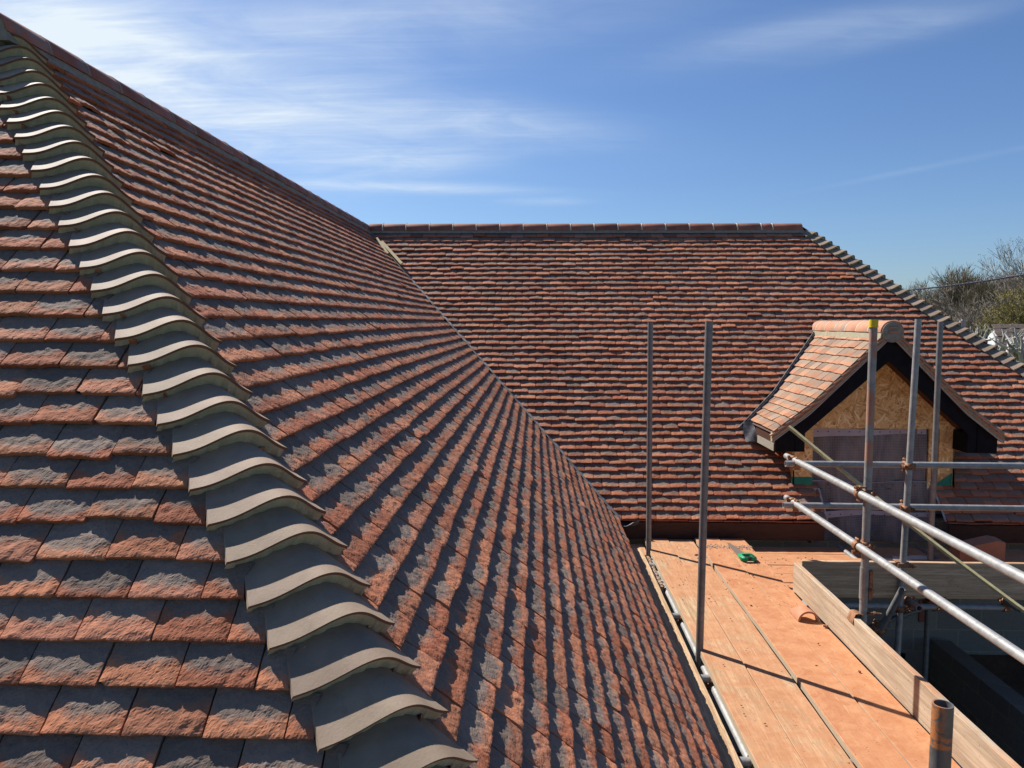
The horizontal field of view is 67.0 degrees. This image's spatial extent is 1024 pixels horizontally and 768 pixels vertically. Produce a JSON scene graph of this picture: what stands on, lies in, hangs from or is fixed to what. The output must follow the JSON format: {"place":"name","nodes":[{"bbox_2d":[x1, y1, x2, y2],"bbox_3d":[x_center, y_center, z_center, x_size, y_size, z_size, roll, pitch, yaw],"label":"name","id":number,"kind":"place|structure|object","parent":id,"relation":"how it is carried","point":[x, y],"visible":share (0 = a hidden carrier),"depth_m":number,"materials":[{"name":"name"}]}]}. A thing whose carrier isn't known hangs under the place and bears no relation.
{"place":"outdoors","nodes":[
{"label":"outdoors","id":0,"kind":"place"},
{"bbox_2d":[0,13,1023,767],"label":"house","id":1,"kind":"structure","parent":0,"point":[294,475],"depth_m":3.02,"materials":[{"name":"tile"}]},
{"bbox_2d":[375,237,388,253],"bbox_3d":[-1.720,-1.828,10.235,0.039,0.252,0.314,-4,6,-39],"label":"timber batten","id":2,"kind":"object","parent":1,"relation":"on","point":[380,244],"visible":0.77,"depth_m":10.24,"materials":[{"name":"brown wood"}]},
{"bbox_2d":[381,241,402,264],"bbox_3d":[-1.582,-1.724,10.150,0.046,0.347,0.468,-4,6,-44],"label":"timber batten","id":3,"kind":"object","parent":1,"relation":"on","point":[392,253],"visible":1,"depth_m":10.12,"materials":[{"name":"brown wood"}]},
{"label":"scaffold tube","id":4,"kind":"object","parent":1,"relation":"attached to","visible":0},
{"bbox_2d":[697,546,1023,555],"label":"scaffold board","id":5,"kind":"object","parent":4,"relation":"on","point":[838,551],"visible":0.41,"depth_m":7.41,"materials":[{"name":"brown wood"}]},
{"bbox_2d":[0,0,1023,299],"label":"sky","id":6,"kind":"structure","parent":0,"point":[892,131],"materials":[{"name":"blue"}]},
{"bbox_2d":[902,279,926,297],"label":"bare tree","id":7,"kind":"object","parent":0,"point":[912,291],"visible":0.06,"depth_m":93.17,"materials":[{"name":"grey plant"}]},
{"bbox_2d":[920,270,987,320],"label":"bare tree","id":8,"kind":"object","parent":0,"point":[954,302],"visible":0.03,"depth_m":49.62,"materials":[{"name":"brown plant"}]},
{"bbox_2d":[925,281,1004,337],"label":"bare tree","id":9,"kind":"object","parent":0,"point":[971,318],"visible":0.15,"depth_m":42.15,"materials":[{"name":"grey plant"}]},
{"bbox_2d":[911,263,1023,319],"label":"bare tree","id":10,"kind":"object","parent":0,"point":[976,288],"visible":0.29,"depth_m":48.66,"materials":[{"name":"brown plant"}]},
{"bbox_2d":[970,324,994,340],"bbox_3d":[14.286,0.493,23.652,0.716,4.675,0.824,3,6,33],"label":"pollarded tree","id":11,"kind":"object","parent":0,"point":[986,334],"visible":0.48,"depth_m":23.47,"materials":[{"name":"grey plant"}]},
{"bbox_2d":[966,285,1023,336],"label":"budding tree","id":12,"kind":"object","parent":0,"point":[1009,312],"visible":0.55,"depth_m":35.15,"materials":[{"name":"green plant"}]},
{"bbox_2d":[973,238,1023,318],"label":"budding tree","id":13,"kind":"object","parent":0,"point":[1015,272],"visible":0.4,"depth_m":39.12,"materials":[{"name":"green plant"}]},
{"bbox_2d":[976,269,1023,294],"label":"bare tree","id":14,"kind":"object","parent":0,"point":[1003,280],"visible":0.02,"depth_m":56.03,"materials":[{"name":"brown plant"}]},
{"bbox_2d":[988,324,1023,351],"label":"neighbour house","id":15,"kind":"structure","parent":0,"point":[997,329],"depth_m":24.28,"materials":[{"name":"tile"}]},
{"bbox_2d":[989,324,1023,362],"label":"pollarded tree","id":16,"kind":"object","parent":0,"point":[1011,348],"visible":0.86,"depth_m":20.47,"materials":[{"name":"grey plant"}]},
{"bbox_2d":[989,328,1023,356],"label":"pollarded tree","id":17,"kind":"object","parent":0,"point":[1002,343],"visible":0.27,"depth_m":21.52,"materials":[{"name":"grey plant"}]},
{"bbox_2d":[996,270,1021,287],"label":"bare tree","id":18,"kind":"object","parent":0,"point":[1006,276],"visible":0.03,"depth_m":64.72,"materials":[{"name":"grey plant"}]},
{"label":"building site earth","id":19,"kind":"structure","parent":0,"visible":0},
{"bbox_2d":[646,322,652,558],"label":"scaffold tube","id":20,"kind":"object","parent":19,"relation":"on","point":[649,435],"visible":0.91,"depth_m":7.07,"materials":[{"name":"metal"}]},
{"bbox_2d":[695,321,712,673],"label":"scaffold tube","id":21,"kind":"object","parent":19,"relation":"on","point":[704,484],"visible":0.91,"depth_m":4.88,"materials":[{"name":"metal"}]},
{"bbox_2d":[645,548,747,756],"bbox_3d":[1.188,1.933,3.532,0.048,0.055,8.000,0,5,2],"label":"scaffold tube","id":22,"kind":"object","parent":21,"relation":"attached to","point":[738,741],"visible":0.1,"depth_m":4.63,"materials":[{"name":"metal"}]},
{"bbox_2d":[630,544,663,590],"bbox_3d":[1.158,1.628,6.941,0.208,0.042,1.200,0,5,2],"label":"scaffold board","id":23,"kind":"object","parent":22,"relation":"on","point":[644,552],"visible":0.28,"depth_m":7.36,"materials":[{"name":"wood"}]},
{"bbox_2d":[645,556,662,584],"bbox_3d":[1.227,1.619,6.737,0.079,0.008,0.766,0,5,2],"label":"mortar rubble","id":24,"kind":"object","parent":23,"relation":"on","point":[654,572],"visible":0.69,"depth_m":6.63,"materials":[{"name":"grey concrete"}]},
{"bbox_2d":[631,548,742,767],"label":"scaffold board","id":25,"kind":"object","parent":23,"relation":"on","point":[725,749],"visible":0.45,"depth_m":4.63,"materials":[{"name":"brown wood"}]},
{"bbox_2d":[672,613,822,627],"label":"scaffold tube","id":26,"kind":"object","parent":22,"relation":"on","point":[676,616],"visible":0.21,"depth_m":5.68,"materials":[{"name":"metal"}]},
{"bbox_2d":[700,674,883,692],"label":"scaffold tube","id":27,"kind":"object","parent":22,"relation":"on","point":[706,679],"visible":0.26,"depth_m":4.68,"materials":[{"name":"metal"}]},
{"bbox_2d":[644,538,805,767],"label":"scaffold board","id":28,"kind":"object","parent":27,"relation":"on","point":[768,744],"visible":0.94,"depth_m":4.57,"materials":[{"name":"brown wood"}]},
{"bbox_2d":[668,540,854,767],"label":"scaffold board","id":29,"kind":"object","parent":27,"relation":"on","point":[813,741],"visible":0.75,"depth_m":4.61,"materials":[{"name":"brown wood"}]},
{"bbox_2d":[739,755,962,767],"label":"scaffold tube","id":30,"kind":"object","parent":22,"relation":"on","point":[746,762],"visible":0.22,"depth_m":3.79,"materials":[{"name":"metal"}]},
{"bbox_2d":[847,320,881,665],"bbox_3d":[2.262,1.941,4.990,0.198,4.696,0.090,0,5,2],"label":"scaffold tube","id":31,"kind":"object","parent":19,"relation":"on","point":[866,591],"visible":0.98,"depth_m":4.86,"materials":[{"name":"grey metal"}]},
{"bbox_2d":[798,597,955,760],"bbox_3d":[2.229,1.941,3.501,0.048,0.053,8.000,0,5,2],"label":"scaffold tube","id":32,"kind":"object","parent":31,"relation":"attached to","point":[842,642],"visible":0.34,"depth_m":4.91,"materials":[{"name":"metal"}]},
{"bbox_2d":[757,553,1023,559],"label":"scaffold board","id":33,"kind":"object","parent":32,"relation":"on","point":[859,556],"visible":0.19,"depth_m":7.25,"materials":[{"name":"brown wood"}]},
{"bbox_2d":[884,555,926,560],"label":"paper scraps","id":34,"kind":"object","parent":33,"relation":"on","point":[910,557],"visible":0.46,"depth_m":7.17,"materials":[{"name":"grey paper"}]},
{"bbox_2d":[783,495,1023,664],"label":"scaffold tube","id":35,"kind":"object","parent":31,"relation":"attached to","point":[978,627],"visible":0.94,"depth_m":4.08,"materials":[{"name":"metal"}]},
{"bbox_2d":[784,453,1023,584],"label":"scaffold tube","id":36,"kind":"object","parent":31,"relation":"attached to","point":[859,492],"visible":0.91,"depth_m":4.09,"materials":[{"name":"metal"}]},
{"bbox_2d":[787,425,1023,612],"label":"timber batten","id":37,"kind":"object","parent":36,"relation":"on","point":[1011,601],"visible":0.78,"depth_m":5.58,"materials":[{"name":"wood"}]},
{"bbox_2d":[793,562,1021,767],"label":"toe board","id":38,"kind":"object","parent":31,"relation":"attached to","point":[914,692],"visible":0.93,"depth_m":4.34,"materials":[{"name":"brown wood"}]},
{"bbox_2d":[893,319,921,655],"bbox_3d":[3.051,1.851,6.074,0.162,4.705,0.123,0,5,2],"label":"scaffold tube","id":39,"kind":"object","parent":19,"relation":"on","point":[903,563],"visible":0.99,"depth_m":5.95,"materials":[{"name":"metal"}]},
{"bbox_2d":[738,602,1023,612],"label":"scaffold tube","id":40,"kind":"object","parent":39,"relation":"attached to","point":[986,607],"visible":0.42,"depth_m":6.08,"materials":[{"name":"metal"}]},
{"bbox_2d":[826,587,905,730],"bbox_3d":[2.776,2.190,6.089,0.129,1.384,0.632,-2,5,-25],"label":"scaffold tube","id":41,"kind":"object","parent":40,"relation":"attached to","point":[879,629],"visible":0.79,"depth_m":5.87,"materials":[{"name":"metal"}]},
{"bbox_2d":[836,544,922,612],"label":"scaffold tube","id":42,"kind":"object","parent":40,"relation":"on","point":[910,603],"visible":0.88,"depth_m":6.08,"materials":[{"name":"metal"}]},
{"bbox_2d":[871,549,945,610],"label":"scaffold tube","id":43,"kind":"object","parent":40,"relation":"on","point":[939,609],"visible":0.18,"depth_m":6.07,"materials":[{"name":"metal"}]},
{"bbox_2d":[712,565,793,573],"bbox_3d":[4.585,1.641,6.649,5.826,0.044,0.226,0,5,2],"label":"scaffold board","id":44,"kind":"object","parent":43,"relation":"on","point":[781,569],"visible":0.09,"depth_m":6.71,"materials":[{"name":"brown wood"}]},
{"bbox_2d":[716,573,792,582],"bbox_3d":[4.578,1.657,6.419,5.826,0.044,0.226,0,5,2],"label":"scaffold board","id":45,"kind":"object","parent":43,"relation":"on","point":[786,578],"visible":0.06,"depth_m":6.50,"materials":[{"name":"brown wood"}]},
{"bbox_2d":[720,539,960,767],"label":"scaffold board","id":46,"kind":"object","parent":45,"relation":"on","point":[902,729],"visible":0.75,"depth_m":4.63,"materials":[{"name":"brown wood"}]},
{"bbox_2d":[727,543,756,560],"bbox_3d":[2.082,1.512,7.032,0.143,0.037,0.562,0,5,2],"label":"handsaw","id":47,"kind":"object","parent":46,"relation":"on","point":[742,556],"visible":1,"depth_m":6.86,"materials":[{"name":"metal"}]},
{"bbox_2d":[695,554,860,672],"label":"tile chips","id":48,"kind":"object","parent":46,"relation":"on","point":[826,626],"visible":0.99,"depth_m":5.32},
{"bbox_2d":[789,605,818,620],"bbox_3d":[2.086,1.624,5.526,0.151,0.070,0.190,0,5,2],"label":"broken tile","id":49,"kind":"object","parent":46,"relation":"on","point":[798,612],"visible":1,"depth_m":5.47,"materials":[{"name":"ceramic"}]},
{"bbox_2d":[706,557,1023,565],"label":"scaffold board","id":50,"kind":"object","parent":43,"relation":"on","point":[788,561],"visible":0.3,"depth_m":6.97,"materials":[{"name":"brown wood"}]},
{"bbox_2d":[695,538,910,767],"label":"scaffold board","id":51,"kind":"object","parent":50,"relation":"on","point":[861,738],"visible":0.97,"depth_m":4.61,"materials":[{"name":"brown wood"}]},
{"bbox_2d":[706,544,751,549],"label":"tile crumbs","id":52,"kind":"object","parent":51,"relation":"on","point":[724,546],"visible":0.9,"depth_m":7.22,"materials":[{"name":"beige"}]},
{"bbox_2d":[656,544,864,763],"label":"tile crumbs","id":53,"kind":"object","parent":51,"relation":"on","point":[746,605],"visible":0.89,"depth_m":6.08,"materials":[{"name":"brown ceramic"}]},
{"bbox_2d":[950,535,1005,560],"bbox_3d":[4.230,1.492,7.026,0.400,0.200,0.160,0,5,2],"label":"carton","id":54,"kind":"object","parent":50,"relation":"on","point":[995,547],"visible":0.59,"depth_m":6.95,"materials":[{"name":"brown cardboard"}]},
{"bbox_2d":[914,545,1020,612],"bbox_3d":[3.902,1.682,6.720,0.104,0.117,1.641,0,5,2],"label":"scaffold tube","id":55,"kind":"object","parent":40,"relation":"on","point":[1008,606],"visible":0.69,"depth_m":6.06,"materials":[{"name":"metal"}]},
{"bbox_2d":[724,583,1023,599],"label":"scaffold board","id":56,"kind":"object","parent":55,"relation":"on","point":[790,585],"visible":0.19,"depth_m":6.13,"materials":[{"name":"brown wood"}]},
{"bbox_2d":[782,497,1023,512],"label":"scaffold tube","id":57,"kind":"object","parent":39,"relation":"attached to","point":[914,507],"visible":0.86,"depth_m":6.02,"materials":[{"name":"metal"}]},
{"bbox_2d":[784,455,1023,470],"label":"scaffold tube","id":58,"kind":"object","parent":39,"relation":"attached to","point":[903,465],"visible":0.88,"depth_m":6.00,"materials":[{"name":"metal"}]},
{"bbox_2d":[800,560,1023,597],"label":"toe board","id":59,"kind":"object","parent":39,"relation":"attached to","point":[942,579],"visible":0.73,"depth_m":6.06,"materials":[{"name":"grey wood"}]},
{"bbox_2d":[922,322,943,680],"bbox_3d":[3.777,1.788,7.003,0.060,4.683,0.048,0,5,2],"label":"scaffold tube","id":60,"kind":"object","parent":19,"relation":"on","point":[935,434],"visible":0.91,"depth_m":6.90,"materials":[{"name":"metal"}]},
{"bbox_2d":[779,599,953,662],"bbox_3d":[3.407,2.138,7.019,2.018,0.865,0.116,0,5,2],"label":"scaffold tube","id":61,"kind":"object","parent":60,"relation":"attached to","point":[905,614],"visible":0.27,"depth_m":6.97,"materials":[{"name":"metal"}]},
{"bbox_2d":[928,699,953,767],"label":"scaffold tube","id":62,"kind":"object","parent":19,"relation":"on","point":[941,733],"visible":1,"depth_m":1.88,"materials":[{"name":"metal"}]},
{"bbox_2d":[959,319,965,327],"bbox_3d":[9.126,1.062,15.863,0.129,4.764,0.129,0,5,2],"label":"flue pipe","id":63,"kind":"object","parent":19,"relation":"on","point":[963,322],"visible":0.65,"depth_m":15.62,"materials":[{"name":"metal"}]},
{"bbox_2d":[930,640,1023,767],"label":"block wall","id":64,"kind":"structure","parent":19,"relation":"on","point":[987,702],"depth_m":6.98,"materials":[{"name":"concrete"}]},
{"bbox_2d":[968,654,1023,696],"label":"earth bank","id":65,"kind":"structure","parent":19,"relation":"on","point":[1008,670],"depth_m":7.58,"materials":[{"name":"black soil"}]},
{"bbox_3d":[8.417,0.753,11.644,0.213,6.056,0.213,0,5,2],"label":"utility pole","id":66,"kind":"object","parent":19,"relation":"on","visible":0},
{"bbox_2d":[908,274,1023,290],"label":"overhead cable","id":67,"kind":"object","parent":66,"relation":"attached to","point":[968,283],"visible":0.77,"depth_m":12.99,"materials":[{"name":"black"}]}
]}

